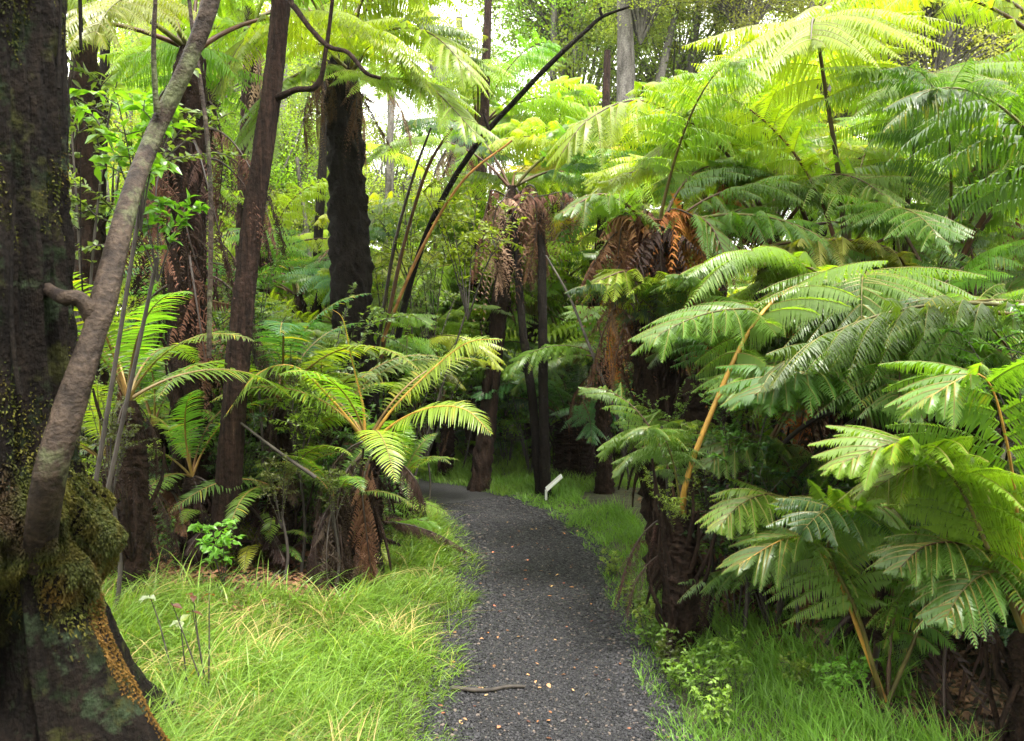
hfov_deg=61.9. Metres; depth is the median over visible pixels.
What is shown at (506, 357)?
tree fern
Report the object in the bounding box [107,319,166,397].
undergrowth shrub
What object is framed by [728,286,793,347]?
tree fern
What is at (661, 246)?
tree fern
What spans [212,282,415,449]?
undergrowth shrub
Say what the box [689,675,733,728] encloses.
weed
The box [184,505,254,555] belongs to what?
fallen frond
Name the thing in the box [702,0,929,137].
forest tree
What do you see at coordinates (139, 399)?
blade fern
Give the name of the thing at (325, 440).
bank plant
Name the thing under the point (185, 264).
tree fern
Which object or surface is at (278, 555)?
fallen frond
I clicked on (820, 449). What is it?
dry stick
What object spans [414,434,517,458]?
ground fern
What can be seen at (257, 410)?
bank plant
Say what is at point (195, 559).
fallen frond
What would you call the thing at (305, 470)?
dry stick
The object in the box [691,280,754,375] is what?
tree fern
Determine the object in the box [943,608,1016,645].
ground fern
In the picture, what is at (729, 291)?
tree fern
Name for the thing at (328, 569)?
blade fern
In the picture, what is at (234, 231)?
blade fern
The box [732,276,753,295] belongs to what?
tree fern
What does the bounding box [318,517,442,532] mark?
ground fern
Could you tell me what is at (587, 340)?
dry stick
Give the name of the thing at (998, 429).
tree fern
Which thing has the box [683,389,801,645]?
shrub
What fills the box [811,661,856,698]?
weed
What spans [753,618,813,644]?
fallen frond
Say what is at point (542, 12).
forest tree
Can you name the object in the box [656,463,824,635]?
shrub
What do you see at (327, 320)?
tree fern
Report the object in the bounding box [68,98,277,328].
forest tree
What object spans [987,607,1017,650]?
ground fern
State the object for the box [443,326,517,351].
tree fern
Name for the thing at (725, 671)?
weed
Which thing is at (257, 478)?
bank plant
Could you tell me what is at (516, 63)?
tree fern
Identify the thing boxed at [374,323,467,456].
shrub
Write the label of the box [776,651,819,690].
weed
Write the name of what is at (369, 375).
blade fern
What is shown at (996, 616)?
ground fern
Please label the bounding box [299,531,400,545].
fallen frond
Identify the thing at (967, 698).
leaf litter bed
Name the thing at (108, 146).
forest tree
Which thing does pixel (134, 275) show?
tree fern
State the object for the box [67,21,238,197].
forest tree
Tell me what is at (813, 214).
tree fern
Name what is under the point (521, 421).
undergrowth shrub
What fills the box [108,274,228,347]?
tree fern
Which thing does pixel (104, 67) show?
understory tree
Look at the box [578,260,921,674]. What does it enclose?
tree fern
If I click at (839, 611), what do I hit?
fallen frond
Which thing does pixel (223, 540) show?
sapling
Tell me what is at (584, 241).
tree fern
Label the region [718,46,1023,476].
tree fern
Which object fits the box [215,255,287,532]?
shrub
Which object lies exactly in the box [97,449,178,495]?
fallen frond
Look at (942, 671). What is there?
tree fern
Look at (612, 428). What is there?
undergrowth shrub
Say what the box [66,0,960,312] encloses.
sky
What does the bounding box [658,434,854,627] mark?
shrub
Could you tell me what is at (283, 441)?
blade fern
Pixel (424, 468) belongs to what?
ground fern
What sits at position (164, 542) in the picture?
sapling
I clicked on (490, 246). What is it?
shrub
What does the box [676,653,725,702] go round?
weed
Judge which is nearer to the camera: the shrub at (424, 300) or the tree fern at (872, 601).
the tree fern at (872, 601)
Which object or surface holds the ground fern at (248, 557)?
on the leaf litter
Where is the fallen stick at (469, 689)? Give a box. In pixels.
[451,684,525,692]
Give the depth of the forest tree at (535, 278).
14.91 m
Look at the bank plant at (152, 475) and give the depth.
5.40 m
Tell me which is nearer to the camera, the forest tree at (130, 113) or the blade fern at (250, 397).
the blade fern at (250, 397)
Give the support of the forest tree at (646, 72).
on the ground at (591, 497)
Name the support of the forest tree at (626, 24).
on the ground at (591, 497)
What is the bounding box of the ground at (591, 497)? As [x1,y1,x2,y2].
[115,357,1021,740]
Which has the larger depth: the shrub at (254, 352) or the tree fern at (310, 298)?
the tree fern at (310, 298)
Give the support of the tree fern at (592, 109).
on the ground at (591, 497)
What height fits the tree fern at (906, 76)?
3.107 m
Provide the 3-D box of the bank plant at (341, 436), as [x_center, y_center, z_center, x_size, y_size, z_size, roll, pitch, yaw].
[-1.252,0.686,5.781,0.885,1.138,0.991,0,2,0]
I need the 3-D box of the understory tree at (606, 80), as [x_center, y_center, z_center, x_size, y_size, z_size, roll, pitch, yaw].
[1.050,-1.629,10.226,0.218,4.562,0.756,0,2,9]
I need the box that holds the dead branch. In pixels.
[383,5,629,443]
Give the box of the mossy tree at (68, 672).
[0,0,178,740]
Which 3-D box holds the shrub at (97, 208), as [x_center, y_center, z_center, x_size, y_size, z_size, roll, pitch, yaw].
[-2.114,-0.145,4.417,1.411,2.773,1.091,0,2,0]
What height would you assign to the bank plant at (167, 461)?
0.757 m
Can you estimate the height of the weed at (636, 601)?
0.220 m
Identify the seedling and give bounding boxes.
[139,595,175,682]
[170,593,214,701]
[170,614,189,696]
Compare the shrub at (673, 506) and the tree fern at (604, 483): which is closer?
the shrub at (673, 506)
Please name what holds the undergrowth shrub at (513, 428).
on the ground at (591, 497)
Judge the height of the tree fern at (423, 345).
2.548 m
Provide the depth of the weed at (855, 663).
3.59 m
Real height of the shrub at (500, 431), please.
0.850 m
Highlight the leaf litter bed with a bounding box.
[637,497,1016,740]
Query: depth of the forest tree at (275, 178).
11.85 m
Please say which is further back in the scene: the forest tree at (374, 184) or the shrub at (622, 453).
the forest tree at (374, 184)
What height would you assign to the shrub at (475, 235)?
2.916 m
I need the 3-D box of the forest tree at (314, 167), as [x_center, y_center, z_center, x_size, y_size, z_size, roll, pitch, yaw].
[-2.557,-1.568,13.697,3.568,5.695,4.867,1,3,33]
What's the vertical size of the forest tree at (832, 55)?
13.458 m
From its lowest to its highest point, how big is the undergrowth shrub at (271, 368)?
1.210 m
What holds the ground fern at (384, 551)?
on the ground at (591, 497)
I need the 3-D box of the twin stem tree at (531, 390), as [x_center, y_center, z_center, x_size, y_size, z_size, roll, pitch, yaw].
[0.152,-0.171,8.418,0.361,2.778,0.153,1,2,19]
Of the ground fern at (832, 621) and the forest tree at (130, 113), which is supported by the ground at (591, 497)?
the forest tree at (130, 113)
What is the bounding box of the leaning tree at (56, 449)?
[22,0,220,574]
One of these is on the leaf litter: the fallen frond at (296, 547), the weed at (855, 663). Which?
the fallen frond at (296, 547)
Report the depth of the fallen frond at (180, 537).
5.07 m
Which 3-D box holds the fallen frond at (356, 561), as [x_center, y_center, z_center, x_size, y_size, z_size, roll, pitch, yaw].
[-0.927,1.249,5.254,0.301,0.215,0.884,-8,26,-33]
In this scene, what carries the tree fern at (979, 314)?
on the ground at (591, 497)
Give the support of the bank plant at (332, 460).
on the ground at (591, 497)
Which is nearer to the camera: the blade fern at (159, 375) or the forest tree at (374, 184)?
the blade fern at (159, 375)
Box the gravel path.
[413,473,684,740]
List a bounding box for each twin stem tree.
[511,212,540,493]
[537,212,551,495]
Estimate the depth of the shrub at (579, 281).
10.20 m
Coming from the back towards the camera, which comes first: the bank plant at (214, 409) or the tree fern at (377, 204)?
the tree fern at (377, 204)
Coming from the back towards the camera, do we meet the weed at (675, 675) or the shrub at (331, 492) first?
the shrub at (331, 492)
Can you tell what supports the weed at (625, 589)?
on the ground at (591, 497)
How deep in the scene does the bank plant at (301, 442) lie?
6.11 m
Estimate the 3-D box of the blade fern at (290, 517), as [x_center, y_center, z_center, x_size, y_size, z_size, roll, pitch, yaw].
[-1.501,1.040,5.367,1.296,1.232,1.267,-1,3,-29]
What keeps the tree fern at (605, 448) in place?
on the ground at (591, 497)
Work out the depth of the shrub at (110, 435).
4.01 m
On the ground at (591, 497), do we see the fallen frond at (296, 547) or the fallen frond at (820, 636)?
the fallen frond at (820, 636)
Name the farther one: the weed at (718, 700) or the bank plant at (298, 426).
the bank plant at (298, 426)
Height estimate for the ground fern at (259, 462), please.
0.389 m
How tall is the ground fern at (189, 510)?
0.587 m
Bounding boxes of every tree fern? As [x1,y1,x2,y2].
[66,0,446,545]
[67,0,115,457]
[69,189,218,351]
[73,272,291,600]
[98,0,500,502]
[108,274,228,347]
[108,283,378,404]
[121,178,382,329]
[128,0,384,403]
[204,177,421,413]
[210,309,501,588]
[226,242,432,314]
[226,246,486,331]
[254,288,465,429]
[286,261,513,485]
[293,216,534,461]
[314,139,608,462]
[327,206,696,453]
[360,2,601,389]
[365,117,680,491]
[374,324,519,420]
[375,277,517,406]
[378,286,575,385]
[379,321,537,476]
[407,214,628,419]
[416,90,685,422]
[438,367,581,446]
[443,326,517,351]
[461,249,610,404]
[468,357,634,480]
[471,76,805,463]
[501,305,728,494]
[541,70,1002,471]
[546,20,948,372]
[552,57,871,588]
[564,250,798,607]
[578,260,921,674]
[596,329,878,637]
[626,8,1023,463]
[628,236,1023,630]
[647,89,982,461]
[677,471,1023,713]
[678,434,941,620]
[688,284,751,306]
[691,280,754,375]
[708,61,1023,505]
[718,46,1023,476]
[727,224,939,301]
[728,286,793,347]
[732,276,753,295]
[736,278,752,294]
[747,57,1023,424]
[747,232,1023,626]
[757,0,1023,294]
[783,77,1023,258]
[792,58,1018,295]
[807,356,1023,740]
[816,292,1023,735]
[822,185,1023,451]
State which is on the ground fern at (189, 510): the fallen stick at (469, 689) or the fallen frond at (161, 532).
the fallen frond at (161, 532)
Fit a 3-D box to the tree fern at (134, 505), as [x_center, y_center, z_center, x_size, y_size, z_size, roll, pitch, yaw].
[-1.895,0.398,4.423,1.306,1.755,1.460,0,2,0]
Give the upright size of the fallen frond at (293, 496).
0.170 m
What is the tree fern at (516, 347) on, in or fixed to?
on the ground at (591, 497)
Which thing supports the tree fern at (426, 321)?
on the ground at (591, 497)
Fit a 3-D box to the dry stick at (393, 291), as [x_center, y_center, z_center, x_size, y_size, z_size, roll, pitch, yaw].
[-0.820,-1.040,7.165,0.795,1.891,0.064,1,3,33]
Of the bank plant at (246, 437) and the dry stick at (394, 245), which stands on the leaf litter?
the bank plant at (246, 437)
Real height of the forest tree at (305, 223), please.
4.265 m
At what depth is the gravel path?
4.33 m
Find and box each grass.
[102,494,489,740]
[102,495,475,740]
[413,443,639,496]
[414,461,1013,740]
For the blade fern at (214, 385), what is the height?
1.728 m
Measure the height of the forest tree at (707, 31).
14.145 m
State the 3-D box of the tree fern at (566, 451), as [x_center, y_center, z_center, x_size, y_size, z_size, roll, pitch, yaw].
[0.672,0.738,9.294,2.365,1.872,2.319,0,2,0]
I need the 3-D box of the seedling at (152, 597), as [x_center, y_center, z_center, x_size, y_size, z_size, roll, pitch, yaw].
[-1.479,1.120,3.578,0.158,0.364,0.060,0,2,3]
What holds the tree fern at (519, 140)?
on the ground at (591, 497)
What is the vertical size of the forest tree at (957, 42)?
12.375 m
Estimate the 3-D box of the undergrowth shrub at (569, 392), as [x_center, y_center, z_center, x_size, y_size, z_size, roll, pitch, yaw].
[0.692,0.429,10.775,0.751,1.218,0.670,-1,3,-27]
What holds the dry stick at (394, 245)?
attached to the tree fern at (426, 321)
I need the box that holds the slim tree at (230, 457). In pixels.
[210,0,380,549]
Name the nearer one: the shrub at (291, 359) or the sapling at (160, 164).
the sapling at (160, 164)
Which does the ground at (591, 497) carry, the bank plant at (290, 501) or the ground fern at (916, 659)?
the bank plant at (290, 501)
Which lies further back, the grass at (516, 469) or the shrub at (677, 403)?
the grass at (516, 469)
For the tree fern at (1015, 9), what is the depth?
5.80 m
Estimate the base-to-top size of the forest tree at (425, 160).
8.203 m
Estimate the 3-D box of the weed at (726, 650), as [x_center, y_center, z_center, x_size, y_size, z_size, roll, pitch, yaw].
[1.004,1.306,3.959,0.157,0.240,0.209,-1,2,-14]
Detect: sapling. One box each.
[69,86,195,481]
[106,157,209,489]
[151,512,181,562]
[187,518,245,583]
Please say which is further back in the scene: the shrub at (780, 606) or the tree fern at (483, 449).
the tree fern at (483, 449)
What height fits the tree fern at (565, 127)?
4.302 m
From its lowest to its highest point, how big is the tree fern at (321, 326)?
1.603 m
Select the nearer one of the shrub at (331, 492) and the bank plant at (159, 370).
the shrub at (331, 492)
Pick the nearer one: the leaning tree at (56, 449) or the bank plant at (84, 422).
the leaning tree at (56, 449)
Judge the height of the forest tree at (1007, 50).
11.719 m
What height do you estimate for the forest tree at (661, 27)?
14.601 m
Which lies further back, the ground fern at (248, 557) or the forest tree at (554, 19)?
the forest tree at (554, 19)
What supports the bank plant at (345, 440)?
on the leaf litter
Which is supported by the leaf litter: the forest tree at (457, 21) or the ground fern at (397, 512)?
the ground fern at (397, 512)
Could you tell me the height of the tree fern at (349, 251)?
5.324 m
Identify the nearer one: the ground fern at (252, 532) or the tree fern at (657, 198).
the ground fern at (252, 532)
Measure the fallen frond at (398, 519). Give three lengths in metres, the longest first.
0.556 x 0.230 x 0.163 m
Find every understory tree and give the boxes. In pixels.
[99,15,111,233]
[235,1,252,272]
[276,48,287,293]
[312,1,329,372]
[382,4,397,249]
[468,0,491,426]
[589,49,610,421]
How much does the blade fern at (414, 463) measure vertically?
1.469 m
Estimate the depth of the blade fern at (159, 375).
5.57 m
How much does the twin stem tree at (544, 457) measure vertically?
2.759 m
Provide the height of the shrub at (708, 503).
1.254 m
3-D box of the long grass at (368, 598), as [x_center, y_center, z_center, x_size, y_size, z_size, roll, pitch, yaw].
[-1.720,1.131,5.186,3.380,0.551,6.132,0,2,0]
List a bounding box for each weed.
[599,548,622,574]
[616,579,647,607]
[628,590,659,620]
[628,599,659,635]
[634,607,662,646]
[655,622,695,651]
[655,636,690,673]
[661,648,695,690]
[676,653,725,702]
[689,642,732,685]
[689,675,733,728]
[707,625,747,665]
[712,654,757,700]
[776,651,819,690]
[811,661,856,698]
[830,654,882,698]
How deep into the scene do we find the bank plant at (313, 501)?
5.44 m
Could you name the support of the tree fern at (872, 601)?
on the ground at (591, 497)
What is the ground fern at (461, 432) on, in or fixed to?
on the ground at (591, 497)
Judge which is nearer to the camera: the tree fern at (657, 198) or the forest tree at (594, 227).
the tree fern at (657, 198)
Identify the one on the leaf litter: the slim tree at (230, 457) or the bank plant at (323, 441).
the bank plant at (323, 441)
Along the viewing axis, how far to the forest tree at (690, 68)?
17.68 m
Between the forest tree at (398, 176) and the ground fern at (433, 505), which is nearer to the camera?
the ground fern at (433, 505)
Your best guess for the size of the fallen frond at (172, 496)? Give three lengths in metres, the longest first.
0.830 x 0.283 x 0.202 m
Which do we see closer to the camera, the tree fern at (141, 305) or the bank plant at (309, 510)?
the bank plant at (309, 510)
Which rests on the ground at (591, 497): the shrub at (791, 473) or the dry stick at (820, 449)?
the shrub at (791, 473)
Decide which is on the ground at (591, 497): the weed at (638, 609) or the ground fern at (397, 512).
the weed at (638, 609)
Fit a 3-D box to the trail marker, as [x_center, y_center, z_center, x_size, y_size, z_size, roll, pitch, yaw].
[0.400,1.144,8.202,0.165,0.279,0.160,0,2,0]
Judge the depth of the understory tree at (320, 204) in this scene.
11.05 m
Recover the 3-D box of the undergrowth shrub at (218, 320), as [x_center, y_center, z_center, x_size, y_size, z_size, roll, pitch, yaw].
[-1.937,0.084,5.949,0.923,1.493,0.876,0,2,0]
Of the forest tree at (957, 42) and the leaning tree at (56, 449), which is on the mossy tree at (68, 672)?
the leaning tree at (56, 449)
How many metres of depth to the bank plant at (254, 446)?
5.43 m
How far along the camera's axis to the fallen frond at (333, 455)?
6.09 m
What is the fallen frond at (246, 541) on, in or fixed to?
on the ground at (591, 497)
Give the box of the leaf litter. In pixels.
[101,486,358,622]
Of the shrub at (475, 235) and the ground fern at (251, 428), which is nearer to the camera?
the ground fern at (251, 428)
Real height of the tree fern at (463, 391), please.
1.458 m
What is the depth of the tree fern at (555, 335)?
10.10 m
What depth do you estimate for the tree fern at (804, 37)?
4.92 m
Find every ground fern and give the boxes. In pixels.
[149,420,266,478]
[151,480,270,523]
[192,514,314,570]
[193,497,325,573]
[213,440,328,481]
[258,468,318,542]
[297,485,402,532]
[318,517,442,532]
[374,503,420,566]
[383,486,450,545]
[390,457,430,480]
[414,415,465,449]
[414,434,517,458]
[774,594,947,657]
[887,595,1009,670]
[897,593,1007,624]
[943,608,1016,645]
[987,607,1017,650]
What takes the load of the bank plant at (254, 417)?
on the leaf litter
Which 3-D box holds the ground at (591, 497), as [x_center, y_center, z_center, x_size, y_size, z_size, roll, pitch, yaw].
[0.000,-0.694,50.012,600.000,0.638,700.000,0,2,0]
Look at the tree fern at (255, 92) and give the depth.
9.26 m
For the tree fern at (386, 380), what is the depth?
11.86 m
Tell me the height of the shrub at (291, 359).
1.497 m
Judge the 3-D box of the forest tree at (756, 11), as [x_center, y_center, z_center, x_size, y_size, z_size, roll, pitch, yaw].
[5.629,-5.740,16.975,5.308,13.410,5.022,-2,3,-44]
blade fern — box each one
[80,379,186,580]
[80,390,281,570]
[87,338,255,514]
[95,201,266,354]
[108,258,312,448]
[137,354,370,487]
[143,293,421,510]
[158,337,450,469]
[169,445,375,570]
[278,441,415,596]
[381,420,459,530]
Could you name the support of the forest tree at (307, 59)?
on the ground at (591, 497)
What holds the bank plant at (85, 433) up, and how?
on the leaf litter
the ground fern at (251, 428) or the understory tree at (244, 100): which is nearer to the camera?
the ground fern at (251, 428)
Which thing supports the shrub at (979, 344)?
on the ground at (591, 497)
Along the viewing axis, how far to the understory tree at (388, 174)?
13.04 m
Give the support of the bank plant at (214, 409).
on the leaf litter
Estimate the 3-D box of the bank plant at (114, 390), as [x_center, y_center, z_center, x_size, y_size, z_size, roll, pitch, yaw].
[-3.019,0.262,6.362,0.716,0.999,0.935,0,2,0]
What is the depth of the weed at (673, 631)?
4.13 m
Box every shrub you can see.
[66,0,126,166]
[68,68,248,450]
[80,390,157,619]
[81,440,161,500]
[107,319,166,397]
[204,280,295,437]
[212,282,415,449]
[212,330,316,431]
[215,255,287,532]
[249,448,308,579]
[256,332,323,544]
[264,372,339,572]
[313,458,371,591]
[367,163,436,469]
[370,229,454,417]
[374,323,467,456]
[379,342,489,505]
[393,234,466,447]
[413,173,535,477]
[418,276,516,467]
[436,376,466,427]
[453,201,553,314]
[473,365,578,474]
[496,405,515,459]
[497,391,529,464]
[540,184,596,324]
[549,361,587,422]
[550,245,609,420]
[605,367,707,512]
[611,379,634,483]
[611,420,616,435]
[640,466,701,529]
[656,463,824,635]
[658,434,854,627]
[669,411,774,636]
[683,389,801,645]
[704,436,831,654]
[926,302,1023,457]
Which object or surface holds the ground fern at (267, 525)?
on the leaf litter
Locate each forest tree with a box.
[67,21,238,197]
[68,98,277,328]
[69,22,292,383]
[108,101,220,300]
[109,0,366,380]
[110,0,386,237]
[115,0,373,144]
[162,157,509,442]
[212,117,413,280]
[223,91,466,419]
[262,0,440,195]
[293,0,503,351]
[362,68,521,246]
[366,132,493,248]
[401,28,511,210]
[408,140,615,400]
[437,0,686,209]
[477,0,784,396]
[521,0,699,185]
[573,185,647,248]
[577,0,726,386]
[586,0,707,240]
[615,0,758,79]
[665,0,858,212]
[686,0,751,213]
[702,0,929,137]
[763,0,919,136]
[773,0,1023,217]
[894,2,1023,115]
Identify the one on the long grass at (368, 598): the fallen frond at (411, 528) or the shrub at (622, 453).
the fallen frond at (411, 528)
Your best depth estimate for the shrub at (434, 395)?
7.51 m
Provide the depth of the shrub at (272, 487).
5.02 m
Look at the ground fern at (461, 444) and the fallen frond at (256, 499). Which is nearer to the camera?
the fallen frond at (256, 499)
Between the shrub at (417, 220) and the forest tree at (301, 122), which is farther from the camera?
the forest tree at (301, 122)
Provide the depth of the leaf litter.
4.97 m
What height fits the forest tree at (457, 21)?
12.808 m
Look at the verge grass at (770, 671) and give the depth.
3.70 m
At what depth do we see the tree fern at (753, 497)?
3.98 m
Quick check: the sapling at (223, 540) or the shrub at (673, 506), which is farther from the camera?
the sapling at (223, 540)
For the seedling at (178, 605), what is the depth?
3.40 m
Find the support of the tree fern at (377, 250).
on the ground at (591, 497)
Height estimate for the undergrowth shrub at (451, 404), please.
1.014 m
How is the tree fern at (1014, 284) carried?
on the ground at (591, 497)
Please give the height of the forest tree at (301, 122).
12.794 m
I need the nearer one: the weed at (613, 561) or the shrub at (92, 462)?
the shrub at (92, 462)
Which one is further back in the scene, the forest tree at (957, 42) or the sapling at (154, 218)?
the forest tree at (957, 42)
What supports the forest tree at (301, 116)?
on the ground at (591, 497)
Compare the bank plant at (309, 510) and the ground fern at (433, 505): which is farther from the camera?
the ground fern at (433, 505)
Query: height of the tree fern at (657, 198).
4.114 m
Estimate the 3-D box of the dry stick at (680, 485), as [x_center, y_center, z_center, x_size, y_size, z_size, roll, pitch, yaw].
[0.884,0.631,4.662,0.186,0.647,0.059,2,3,35]
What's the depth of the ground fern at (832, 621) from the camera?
4.13 m
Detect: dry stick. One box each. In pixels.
[240,422,316,478]
[376,127,431,349]
[379,128,452,358]
[381,140,512,341]
[546,255,628,442]
[660,426,681,494]
[792,413,861,478]
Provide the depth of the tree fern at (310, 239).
10.71 m
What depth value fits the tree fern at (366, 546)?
5.12 m
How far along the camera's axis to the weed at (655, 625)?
4.34 m
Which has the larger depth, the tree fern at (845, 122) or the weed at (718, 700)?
the tree fern at (845, 122)
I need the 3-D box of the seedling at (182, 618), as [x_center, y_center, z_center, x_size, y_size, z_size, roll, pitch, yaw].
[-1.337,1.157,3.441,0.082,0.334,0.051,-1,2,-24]
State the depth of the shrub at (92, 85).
4.68 m
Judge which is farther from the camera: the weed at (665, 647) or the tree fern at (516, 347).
the tree fern at (516, 347)
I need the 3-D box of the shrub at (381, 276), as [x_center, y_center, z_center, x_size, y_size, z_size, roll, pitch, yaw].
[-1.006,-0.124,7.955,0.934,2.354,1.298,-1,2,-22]
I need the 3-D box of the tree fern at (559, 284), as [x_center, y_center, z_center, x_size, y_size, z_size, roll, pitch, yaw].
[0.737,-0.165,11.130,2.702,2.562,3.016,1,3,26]
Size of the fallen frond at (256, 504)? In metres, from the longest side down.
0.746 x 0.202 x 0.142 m
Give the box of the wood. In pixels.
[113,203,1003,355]
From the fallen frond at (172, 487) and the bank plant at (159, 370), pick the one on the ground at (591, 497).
the bank plant at (159, 370)
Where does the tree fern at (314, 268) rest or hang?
on the ground at (591, 497)
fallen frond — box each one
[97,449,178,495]
[150,487,189,538]
[152,519,192,542]
[153,515,185,546]
[182,543,202,564]
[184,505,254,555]
[230,540,254,550]
[240,502,285,565]
[241,492,269,516]
[246,499,321,511]
[266,538,307,580]
[267,465,307,505]
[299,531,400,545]
[300,448,350,466]
[350,548,385,585]
[382,521,467,554]
[391,516,425,538]
[733,632,793,664]
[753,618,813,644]
[799,621,855,672]
[828,601,851,621]
[973,632,1005,664]
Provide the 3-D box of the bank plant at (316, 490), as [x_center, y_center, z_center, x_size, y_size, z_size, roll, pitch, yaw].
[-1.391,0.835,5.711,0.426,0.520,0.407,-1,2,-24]
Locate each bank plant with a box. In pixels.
[79,418,93,466]
[80,359,150,465]
[93,358,151,414]
[97,413,171,495]
[139,326,220,402]
[149,459,169,517]
[150,401,221,448]
[175,409,287,488]
[200,424,274,500]
[211,392,269,440]
[212,344,274,448]
[213,458,286,539]
[256,393,389,506]
[258,406,317,448]
[259,488,309,520]
[267,471,326,539]
[271,413,334,454]
[279,467,350,538]
[296,428,348,519]
[297,467,337,533]
[299,440,352,491]
[320,456,407,508]
[332,423,417,482]
[339,434,356,449]
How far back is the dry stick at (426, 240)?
7.01 m
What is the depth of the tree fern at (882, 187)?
5.79 m
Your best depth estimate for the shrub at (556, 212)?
11.20 m
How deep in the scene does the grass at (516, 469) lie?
9.39 m
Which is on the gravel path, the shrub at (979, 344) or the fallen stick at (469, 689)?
the fallen stick at (469, 689)
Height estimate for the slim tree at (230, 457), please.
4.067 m
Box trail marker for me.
[545,474,562,499]
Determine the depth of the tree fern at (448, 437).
9.52 m
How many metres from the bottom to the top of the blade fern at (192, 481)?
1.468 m
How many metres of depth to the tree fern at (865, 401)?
4.03 m
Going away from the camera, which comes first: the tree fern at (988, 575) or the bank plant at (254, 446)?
the tree fern at (988, 575)
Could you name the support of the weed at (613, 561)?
on the ground at (591, 497)
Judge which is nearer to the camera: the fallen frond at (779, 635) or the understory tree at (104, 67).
the fallen frond at (779, 635)
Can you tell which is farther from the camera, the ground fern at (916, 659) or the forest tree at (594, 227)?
the forest tree at (594, 227)
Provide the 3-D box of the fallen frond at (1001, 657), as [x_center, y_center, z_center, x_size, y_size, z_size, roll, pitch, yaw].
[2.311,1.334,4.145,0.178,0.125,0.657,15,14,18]
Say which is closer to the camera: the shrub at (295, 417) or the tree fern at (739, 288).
the shrub at (295, 417)
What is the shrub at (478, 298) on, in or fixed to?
on the ground at (591, 497)
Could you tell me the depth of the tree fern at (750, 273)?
11.98 m
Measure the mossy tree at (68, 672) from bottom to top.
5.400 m
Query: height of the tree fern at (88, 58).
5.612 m
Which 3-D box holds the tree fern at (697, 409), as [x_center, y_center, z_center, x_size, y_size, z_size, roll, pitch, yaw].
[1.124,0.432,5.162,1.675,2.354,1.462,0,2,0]
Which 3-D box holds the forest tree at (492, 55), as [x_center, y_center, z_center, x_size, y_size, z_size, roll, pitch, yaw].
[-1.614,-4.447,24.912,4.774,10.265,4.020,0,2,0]
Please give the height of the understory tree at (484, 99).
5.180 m

